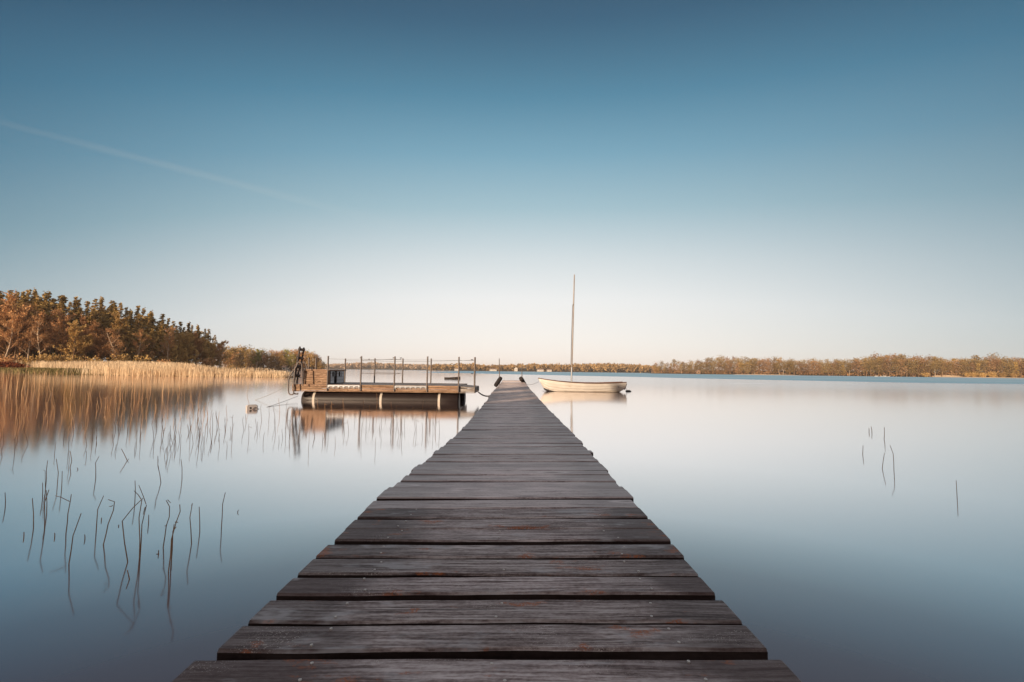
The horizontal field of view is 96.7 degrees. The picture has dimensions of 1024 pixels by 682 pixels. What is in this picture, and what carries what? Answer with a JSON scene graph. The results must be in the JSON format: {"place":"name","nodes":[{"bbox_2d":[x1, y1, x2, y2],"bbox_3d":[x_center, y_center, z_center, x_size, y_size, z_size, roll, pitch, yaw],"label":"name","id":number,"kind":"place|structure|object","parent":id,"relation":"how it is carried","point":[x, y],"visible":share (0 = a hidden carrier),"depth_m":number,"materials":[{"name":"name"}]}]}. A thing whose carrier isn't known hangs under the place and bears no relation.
{"place":"outdoors","nodes":[
{"label":"outdoors","id":0,"kind":"place"},
{"bbox_2d":[0,354,301,377],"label":"land","id":1,"kind":"structure","parent":0,"point":[203,376],"depth_m":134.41,"materials":[{"name":"plant"}]},
{"bbox_2d":[0,352,20,362],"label":"shrub","id":2,"kind":"object","parent":1,"relation":"on","point":[5,359],"visible":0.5,"depth_m":96.40,"materials":[{"name":"brown plant"}]},
{"bbox_2d":[0,314,26,356],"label":"birch tree","id":3,"kind":"object","parent":1,"relation":"on","point":[4,334],"visible":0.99,"depth_m":101.73,"materials":[{"name":"brown plant"}]},
{"bbox_2d":[2,310,27,362],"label":"leafless tree","id":4,"kind":"object","parent":1,"relation":"on","point":[11,314],"visible":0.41,"depth_m":104.78,"materials":[{"name":"brown plant"}]},
{"bbox_2d":[0,361,30,367],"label":"bracken","id":5,"kind":"object","parent":1,"relation":"on","point":[7,364],"visible":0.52,"depth_m":94.14,"materials":[{"name":"brown plant"}]},
{"bbox_2d":[0,312,33,361],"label":"leafless tree","id":6,"kind":"object","parent":1,"relation":"on","point":[13,339],"visible":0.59,"depth_m":103.94,"materials":[{"name":"brown plant"}]},
{"bbox_2d":[0,290,39,355],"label":"leafless tree","id":7,"kind":"object","parent":1,"relation":"on","point":[7,309],"visible":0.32,"depth_m":108.77,"materials":[{"name":"brown plant"}]},
{"bbox_2d":[0,302,54,359],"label":"leafless tree","id":8,"kind":"object","parent":1,"relation":"on","point":[14,306],"visible":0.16,"depth_m":107.84,"materials":[{"name":"brown plant"}]},
{"bbox_2d":[16,292,38,354],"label":"conifer tree","id":9,"kind":"object","parent":1,"relation":"on","point":[32,298],"visible":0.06,"depth_m":124.32,"materials":[{"name":"green plant"}]},
{"bbox_2d":[16,320,40,362],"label":"birch tree","id":10,"kind":"object","parent":1,"relation":"on","point":[28,342],"visible":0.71,"depth_m":103.83,"materials":[{"name":"brown plant"}]},
{"bbox_2d":[18,303,39,358],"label":"leafless tree","id":11,"kind":"object","parent":1,"relation":"on","point":[28,316],"visible":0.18,"depth_m":110.82,"materials":[{"name":"brown plant"}]},
{"bbox_2d":[12,314,46,356],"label":"leafless tree","id":12,"kind":"object","parent":1,"relation":"on","point":[25,326],"visible":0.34,"depth_m":105.88,"materials":[{"name":"brown plant"}]},
{"bbox_2d":[17,355,41,365],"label":"shrub","id":13,"kind":"object","parent":1,"relation":"on","point":[30,360],"visible":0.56,"depth_m":97.11,"materials":[{"name":"brown plant"}]},
{"bbox_2d":[22,295,44,357],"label":"conifer tree","id":14,"kind":"object","parent":1,"relation":"on","point":[38,306],"visible":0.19,"depth_m":117.02,"materials":[{"name":"green plant"}]},
{"bbox_2d":[22,314,54,359],"bbox_3d":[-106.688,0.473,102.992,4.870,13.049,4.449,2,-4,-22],"label":"birch tree","id":15,"kind":"object","parent":1,"relation":"on","point":[43,335],"visible":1,"depth_m":102.87,"materials":[{"name":"brown plant"}]},
{"bbox_2d":[30,292,57,352],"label":"pine tree","id":16,"kind":"object","parent":1,"relation":"on","point":[45,302],"visible":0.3,"depth_m":123.49,"materials":[{"name":"green plant"}]},
{"bbox_2d":[33,348,62,362],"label":"shrub","id":17,"kind":"object","parent":1,"relation":"on","point":[46,358],"visible":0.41,"depth_m":99.39,"materials":[{"name":"brown plant"}]},
{"bbox_2d":[29,322,69,358],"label":"leafless tree","id":18,"kind":"object","parent":1,"relation":"on","point":[54,332],"visible":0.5,"depth_m":110.44,"materials":[{"name":"brown plant"}]},
{"bbox_2d":[35,308,64,356],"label":"leafless tree","id":19,"kind":"object","parent":1,"relation":"on","point":[54,313],"visible":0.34,"depth_m":113.36,"materials":[{"name":"brown plant"}]},
{"bbox_2d":[35,298,64,358],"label":"conifer tree","id":20,"kind":"object","parent":1,"relation":"on","point":[54,300],"visible":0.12,"depth_m":125.06,"materials":[{"name":"green plant"}]},
{"bbox_2d":[0,367,105,374],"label":"sedge","id":21,"kind":"object","parent":1,"relation":"on","point":[47,370],"visible":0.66,"depth_m":76.69,"materials":[{"name":"beige plant"}]},
{"bbox_2d":[39,309,76,353],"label":"leafless tree","id":22,"kind":"object","parent":1,"relation":"on","point":[50,318],"visible":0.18,"depth_m":115.22,"materials":[{"name":"brown plant"}]},
{"bbox_2d":[36,303,80,357],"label":"conifer tree","id":23,"kind":"object","parent":1,"relation":"on","point":[61,306],"visible":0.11,"depth_m":118.32,"materials":[{"name":"green plant"}]},
{"bbox_2d":[48,330,76,357],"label":"leafless tree","id":24,"kind":"object","parent":1,"relation":"on","point":[58,339],"visible":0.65,"depth_m":108.75,"materials":[{"name":"brown plant"}]},
{"bbox_2d":[53,314,74,357],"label":"leafless tree","id":25,"kind":"object","parent":1,"relation":"on","point":[61,322],"visible":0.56,"depth_m":113.87,"materials":[{"name":"brown plant"}]},
{"bbox_2d":[56,297,74,359],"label":"conifer tree","id":26,"kind":"object","parent":1,"relation":"on","point":[64,299],"visible":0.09,"depth_m":126.71,"materials":[{"name":"green plant"}]},
{"bbox_2d":[56,301,75,354],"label":"conifer tree","id":27,"kind":"object","parent":1,"relation":"on","point":[69,310],"visible":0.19,"depth_m":119.67,"materials":[{"name":"green plant"}]},
{"bbox_2d":[53,319,91,358],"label":"budding tree","id":28,"kind":"object","parent":1,"relation":"on","point":[74,339],"visible":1,"depth_m":108.42,"materials":[{"name":"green plant"}]},
{"bbox_2d":[63,301,81,357],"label":"conifer tree","id":29,"kind":"object","parent":1,"relation":"on","point":[75,306],"visible":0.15,"depth_m":128.33,"materials":[{"name":"green plant"}]},
{"bbox_2d":[64,352,84,362],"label":"shrub","id":30,"kind":"object","parent":1,"relation":"on","point":[71,359],"visible":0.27,"depth_m":102.55,"materials":[{"name":"brown plant"}]},
{"bbox_2d":[67,314,89,358],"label":"leafless tree","id":31,"kind":"object","parent":1,"relation":"on","point":[82,323],"visible":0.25,"depth_m":116.58,"materials":[{"name":"brown plant"}]},
{"bbox_2d":[72,307,86,359],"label":"conifer tree","id":32,"kind":"object","parent":1,"relation":"on","point":[80,310],"visible":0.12,"depth_m":120.36,"materials":[{"name":"green plant"}]},
{"bbox_2d":[75,333,93,360],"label":"budding tree","id":33,"kind":"object","parent":1,"relation":"on","point":[88,337],"visible":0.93,"depth_m":110.25,"materials":[{"name":"brown plant"}]},
{"bbox_2d":[79,308,98,360],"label":"conifer tree","id":34,"kind":"object","parent":1,"relation":"on","point":[89,320],"visible":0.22,"depth_m":124.24,"materials":[{"name":"green plant"}]},
{"bbox_2d":[85,299,99,356],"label":"conifer tree","id":35,"kind":"object","parent":1,"relation":"on","point":[95,307],"visible":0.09,"depth_m":136.19,"materials":[{"name":"green plant"}]},
{"bbox_2d":[86,299,109,359],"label":"pine tree","id":36,"kind":"object","parent":1,"relation":"on","point":[97,313],"visible":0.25,"depth_m":130.27,"materials":[{"name":"green plant"}]},
{"bbox_2d":[88,319,110,359],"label":"leafless tree","id":37,"kind":"object","parent":1,"relation":"on","point":[95,326],"visible":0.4,"depth_m":116.71,"materials":[{"name":"brown plant"}]},
{"bbox_2d":[92,334,108,360],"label":"tree","id":38,"kind":"object","parent":1,"relation":"on","point":[101,351],"visible":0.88,"depth_m":112.34,"materials":[{"name":"brown plant"}]},
{"bbox_2d":[91,333,112,359],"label":"leafless tree","id":39,"kind":"object","parent":1,"relation":"on","point":[95,340],"visible":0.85,"depth_m":112.24,"materials":[{"name":"brown plant"}]},
{"bbox_2d":[96,306,110,334],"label":"pine tree","id":40,"kind":"object","parent":1,"relation":"on","point":[103,323],"visible":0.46,"depth_m":124.78,"materials":[{"name":"green plant"}]},
{"bbox_2d":[93,305,116,360],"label":"conifer tree","id":41,"kind":"object","parent":1,"relation":"on","point":[110,310],"visible":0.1,"depth_m":132.51,"materials":[{"name":"green plant"}]},
{"bbox_2d":[97,307,126,359],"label":"conifer tree","id":42,"kind":"object","parent":1,"relation":"on","point":[111,321],"visible":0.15,"depth_m":125.81,"materials":[{"name":"green plant"}]},
{"bbox_2d":[1,350,226,368],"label":"undergrowth","id":43,"kind":"object","parent":1,"relation":"on","point":[105,359],"visible":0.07,"depth_m":123.77,"materials":[{"name":"brown plant"}]},
{"bbox_2d":[103,327,127,361],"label":"birch tree","id":44,"kind":"object","parent":1,"relation":"on","point":[110,344],"visible":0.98,"depth_m":112.22,"materials":[{"name":"brown plant"}]},
{"bbox_2d":[105,310,132,358],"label":"budding tree","id":45,"kind":"object","parent":1,"relation":"on","point":[118,320],"visible":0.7,"depth_m":118.79,"materials":[{"name":"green plant"}]},
{"bbox_2d":[106,350,131,361],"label":"shrub","id":46,"kind":"object","parent":1,"relation":"on","point":[124,358],"visible":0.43,"depth_m":107.60,"materials":[{"name":"brown plant"}]},
{"bbox_2d":[113,302,125,322],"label":"conifer tree","id":47,"kind":"object","parent":1,"relation":"on","point":[121,308],"visible":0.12,"depth_m":136.56,"materials":[{"name":"green plant"}]},
{"bbox_2d":[109,319,137,361],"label":"conifer tree","id":48,"kind":"object","parent":1,"relation":"on","point":[126,331],"visible":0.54,"depth_m":120.56,"materials":[{"name":"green plant"}]},
{"bbox_2d":[127,314,136,347],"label":"conifer tree","id":49,"kind":"object","parent":1,"relation":"on","point":[131,322],"visible":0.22,"depth_m":129.11,"materials":[{"name":"green plant"}]},
{"bbox_2d":[131,313,144,348],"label":"conifer tree","id":50,"kind":"object","parent":1,"relation":"on","point":[138,321],"visible":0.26,"depth_m":133.11,"materials":[{"name":"green plant"}]},
{"bbox_2d":[130,329,149,354],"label":"birch tree","id":51,"kind":"object","parent":1,"relation":"on","point":[141,344],"visible":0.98,"depth_m":117.21,"materials":[{"name":"brown plant"}]},
{"bbox_2d":[129,307,157,349],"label":"pine tree","id":52,"kind":"object","parent":1,"relation":"on","point":[142,316],"visible":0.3,"depth_m":138.46,"materials":[{"name":"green plant"}]},
{"bbox_2d":[133,354,153,363],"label":"shrub","id":53,"kind":"object","parent":1,"relation":"on","point":[140,359],"visible":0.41,"depth_m":112.45,"materials":[{"name":"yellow plant"}]},
{"bbox_2d":[138,332,158,358],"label":"budding tree","id":54,"kind":"object","parent":1,"relation":"on","point":[147,337],"visible":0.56,"depth_m":127.11,"materials":[{"name":"brown plant"}]},
{"bbox_2d":[142,314,157,342],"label":"pine tree","id":55,"kind":"object","parent":1,"relation":"on","point":[147,329],"visible":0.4,"depth_m":135.51,"materials":[{"name":"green plant"}]},
{"bbox_2d":[140,311,160,338],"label":"pine tree","id":56,"kind":"object","parent":1,"relation":"on","point":[154,320],"visible":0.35,"depth_m":141.30,"materials":[{"name":"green plant"}]},
{"bbox_2d":[143,329,159,362],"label":"conifer tree","id":57,"kind":"object","parent":1,"relation":"on","point":[150,341],"visible":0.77,"depth_m":126.53,"materials":[{"name":"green plant"}]},
{"bbox_2d":[152,324,165,359],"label":"conifer tree","id":58,"kind":"object","parent":1,"relation":"on","point":[160,338],"visible":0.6,"depth_m":130.95,"materials":[{"name":"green plant"}]},
{"bbox_2d":[157,327,176,358],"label":"birch tree","id":59,"kind":"object","parent":1,"relation":"on","point":[170,342],"visible":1,"depth_m":128.91,"materials":[{"name":"brown plant"}]},
{"bbox_2d":[171,331,186,361],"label":"budding tree","id":60,"kind":"object","parent":1,"relation":"on","point":[180,340],"visible":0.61,"depth_m":139.12,"materials":[{"name":"brown plant"}]},
{"bbox_2d":[178,348,194,363],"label":"budding tree","id":61,"kind":"object","parent":1,"relation":"on","point":[186,354],"visible":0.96,"depth_m":138.52,"materials":[{"name":"brown plant"}]},
{"bbox_2d":[183,331,197,363],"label":"budding tree","id":62,"kind":"object","parent":1,"relation":"on","point":[189,347],"visible":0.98,"depth_m":143.36,"materials":[{"name":"brown plant"}]},
{"bbox_2d":[191,333,205,364],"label":"tree","id":63,"kind":"object","parent":1,"relation":"on","point":[198,348],"visible":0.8,"depth_m":148.56,"materials":[{"name":"brown plant"}]},
{"bbox_2d":[198,337,209,359],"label":"budding tree","id":64,"kind":"object","parent":1,"relation":"on","point":[204,345],"visible":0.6,"depth_m":151.84,"materials":[{"name":"brown plant"}]},
{"bbox_2d":[199,357,215,367],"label":"shrub","id":65,"kind":"object","parent":1,"relation":"on","point":[206,362],"visible":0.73,"depth_m":139.98,"materials":[{"name":"brown plant"}]},
{"bbox_2d":[199,341,217,359],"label":"budding tree","id":66,"kind":"object","parent":1,"relation":"on","point":[214,348],"visible":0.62,"depth_m":158.09,"materials":[{"name":"brown plant"}]},
{"bbox_2d":[213,341,228,369],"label":"birch tree","id":67,"kind":"object","parent":1,"relation":"on","point":[220,347],"visible":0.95,"depth_m":160.15,"materials":[{"name":"brown plant"}]},
{"bbox_2d":[215,340,230,361],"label":"budding tree","id":68,"kind":"object","parent":1,"relation":"on","point":[226,357],"visible":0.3,"depth_m":167.52,"materials":[{"name":"brown plant"}]},
{"bbox_2d":[235,349,249,368],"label":"budding tree","id":69,"kind":"object","parent":1,"relation":"on","point":[241,358],"visible":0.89,"depth_m":276.83,"materials":[{"name":"brown plant"}]},
{"bbox_2d":[243,349,255,369],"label":"budding tree","id":70,"kind":"object","parent":1,"relation":"on","point":[247,357],"visible":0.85,"depth_m":287.23,"materials":[{"name":"brown plant"}]},
{"bbox_2d":[250,349,262,367],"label":"green tree","id":71,"kind":"object","parent":1,"relation":"on","point":[258,356],"visible":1,"depth_m":289.10,"materials":[{"name":"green plant"}]},
{"bbox_2d":[239,360,324,369],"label":"undergrowth","id":72,"kind":"object","parent":1,"relation":"on","point":[280,367],"visible":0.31,"depth_m":302.09,"materials":[{"name":"brown plant"}]},
{"bbox_2d":[244,366,717,372],"bbox_3d":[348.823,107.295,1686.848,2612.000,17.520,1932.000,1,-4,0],"label":"land","id":73,"kind":"structure","parent":0,"point":[389,368],"depth_m":936.46,"materials":[{"name":"brown soil"}]},
{"bbox_2d":[289,361,428,368],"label":"hill wood","id":74,"kind":"object","parent":73,"relation":"on","point":[385,365],"visible":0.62,"depth_m":1444.19,"materials":[{"name":"plant"}]},
{"bbox_2d":[428,362,660,372],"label":"wood","id":75,"kind":"object","parent":73,"relation":"on","point":[603,367],"visible":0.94,"depth_m":875.61,"materials":[{"name":"plant"}]},
{"bbox_2d":[0,368,1023,681],"bbox_3d":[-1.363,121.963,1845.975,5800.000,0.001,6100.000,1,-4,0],"label":"water","id":76,"kind":"structure","parent":0,"point":[808,540],"depth_m":4.58,"materials":[{"name":"liquid"}]},
{"bbox_2d":[0,368,206,393],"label":"sparse reeds","id":77,"kind":"object","parent":76,"relation":"on","point":[31,388],"visible":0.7,"depth_m":25.95,"materials":[{"name":"brown plant"}]},
{"bbox_2d":[122,491,142,561],"bbox_3d":[-2.551,1.364,3.041,0.111,0.717,0.023,1,-4,-8],"label":"reed stem","id":78,"kind":"object","parent":76,"relation":"in","point":[123,528],"visible":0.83,"depth_m":3.04,"materials":[{"name":"brown plant"}]},
{"bbox_2d":[139,486,146,556],"bbox_3d":[-2.552,1.361,3.118,0.063,0.734,0.027,1,-4,0],"label":"reed stem","id":79,"kind":"object","parent":76,"relation":"in","point":[142,522],"visible":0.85,"depth_m":3.12,"materials":[{"name":"brown plant"}]},
{"bbox_2d":[168,504,180,571],"bbox_3d":[-2.159,1.382,2.905,0.063,0.673,0.034,1,-4,0],"label":"reed stem","id":80,"kind":"object","parent":76,"relation":"in","point":[171,539],"visible":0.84,"depth_m":2.90,"materials":[{"name":"brown plant"}]},
{"bbox_2d":[246,404,257,409],"bbox_3d":[-8.157,2.158,14.325,0.382,0.320,0.180,4,-5,-38],"label":"buoy","id":81,"kind":"object","parent":76,"relation":"on","point":[251,406],"visible":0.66,"depth_m":14.25,"materials":[{"name":"white plastic"}]},
{"bbox_2d":[288,346,478,401],"bbox_3d":[-5.487,1.620,20.056,8.006,2.506,3.858,1,-4,0],"label":"swimming raft","id":82,"kind":"object","parent":76,"relation":"on","point":[314,381],"visible":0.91,"depth_m":18.58,"materials":[{"name":"brown wood"}]},
{"bbox_2d":[172,358,801,681],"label":"jetty","id":83,"kind":"object","parent":76,"relation":"in","point":[510,531],"visible":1,"depth_m":1.49,"materials":[{"name":"wood"}]},
{"bbox_2d":[538,275,626,391],"bbox_3d":[4.619,-0.455,29.747,5.794,7.889,1.719,1,-4,-1],"label":"sailing boat","id":84,"kind":"object","parent":76,"relation":"on","point":[557,385],"visible":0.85,"depth_m":29.04,"materials":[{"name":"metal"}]},
{"bbox_2d":[0,0,1023,372],"label":"sky","id":85,"kind":"structure","parent":0,"point":[410,180],"materials":[{"name":"blue"}]},
{"bbox_2d":[650,370,1023,377],"bbox_3d":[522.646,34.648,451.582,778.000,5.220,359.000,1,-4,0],"label":"land","id":86,"kind":"structure","parent":0,"point":[830,374],"depth_m":426.02,"materials":[{"name":"brown soil"}]},
{"bbox_2d":[808,361,818,374],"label":"leafless tree","id":87,"kind":"object","parent":86,"relation":"on","point":[813,369],"visible":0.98,"depth_m":412.56,"materials":[{"name":"brown plant"}]},
{"bbox_2d":[651,366,1023,376],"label":"undergrowth","id":88,"kind":"object","parent":86,"relation":"on","point":[1022,375],"visible":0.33,"depth_m":413.59,"materials":[{"name":"brown plant"}]},
{"bbox_2d":[850,357,863,375],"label":"leafless tree","id":89,"kind":"object","parent":86,"relation":"on","point":[855,360],"visible":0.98,"depth_m":391.19,"materials":[{"name":"brown plant"}]},
{"bbox_2d":[858,358,873,375],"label":"budding tree","id":90,"kind":"object","parent":86,"relation":"on","point":[865,363],"visible":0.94,"depth_m":386.26,"materials":[{"name":"brown plant"}]},
{"bbox_2d":[870,358,885,375],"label":"budding tree","id":91,"kind":"object","parent":86,"relation":"on","point":[877,361],"visible":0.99,"depth_m":379.00,"materials":[{"name":"brown plant"}]},
{"bbox_2d":[877,356,892,375],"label":"budding tree","id":92,"kind":"object","parent":86,"relation":"on","point":[883,358],"visible":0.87,"depth_m":378.34,"materials":[{"name":"brown plant"}]},
{"bbox_2d":[880,357,897,375],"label":"leafless tree","id":93,"kind":"object","parent":86,"relation":"on","point":[887,366],"visible":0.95,"depth_m":375.64,"materials":[{"name":"brown plant"}]},
{"bbox_2d":[889,356,904,376],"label":"budding tree","id":94,"kind":"object","parent":86,"relation":"on","point":[895,363],"visible":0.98,"depth_m":369.87,"materials":[{"name":"brown plant"}]},
{"bbox_2d":[893,358,907,375],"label":"leafless tree","id":95,"kind":"object","parent":86,"relation":"on","point":[901,370],"visible":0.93,"depth_m":368.48,"materials":[{"name":"brown plant"}]},
{"bbox_2d":[899,357,913,376],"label":"budding tree","id":96,"kind":"object","parent":86,"relation":"on","point":[908,371],"visible":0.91,"depth_m":368.37,"materials":[{"name":"brown plant"}]},
{"bbox_2d":[912,359,926,376],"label":"budding tree","id":97,"kind":"object","parent":86,"relation":"on","point":[919,360],"visible":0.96,"depth_m":363.83,"materials":[{"name":"brown plant"}]},
{"bbox_2d":[934,360,949,376],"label":"budding tree","id":98,"kind":"object","parent":86,"relation":"on","point":[943,367],"visible":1,"depth_m":355.67,"materials":[{"name":"brown plant"}]},
{"bbox_2d":[948,359,964,375],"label":"leafless tree","id":99,"kind":"object","parent":86,"relation":"on","point":[955,364],"visible":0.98,"depth_m":353.71,"materials":[{"name":"brown plant"}]},
{"bbox_2d":[977,359,994,375],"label":"budding tree","id":100,"kind":"object","parent":86,"relation":"on","point":[983,368],"visible":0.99,"depth_m":345.23,"materials":[{"name":"brown plant"}]},
{"bbox_2d":[980,361,998,375],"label":"leafless tree","id":101,"kind":"object","parent":86,"relation":"on","point":[989,365],"visible":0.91,"depth_m":345.31,"materials":[{"name":"brown plant"}]},
{"bbox_2d":[986,358,1002,375],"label":"leafless tree","id":102,"kind":"object","parent":86,"relation":"on","point":[998,362],"visible":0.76,"depth_m":345.88,"materials":[{"name":"brown plant"}]},
{"bbox_2d":[993,361,1009,373],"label":"budding tree","id":103,"kind":"object","parent":86,"relation":"on","point":[1004,364],"visible":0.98,"depth_m":341.61,"materials":[{"name":"brown plant"}]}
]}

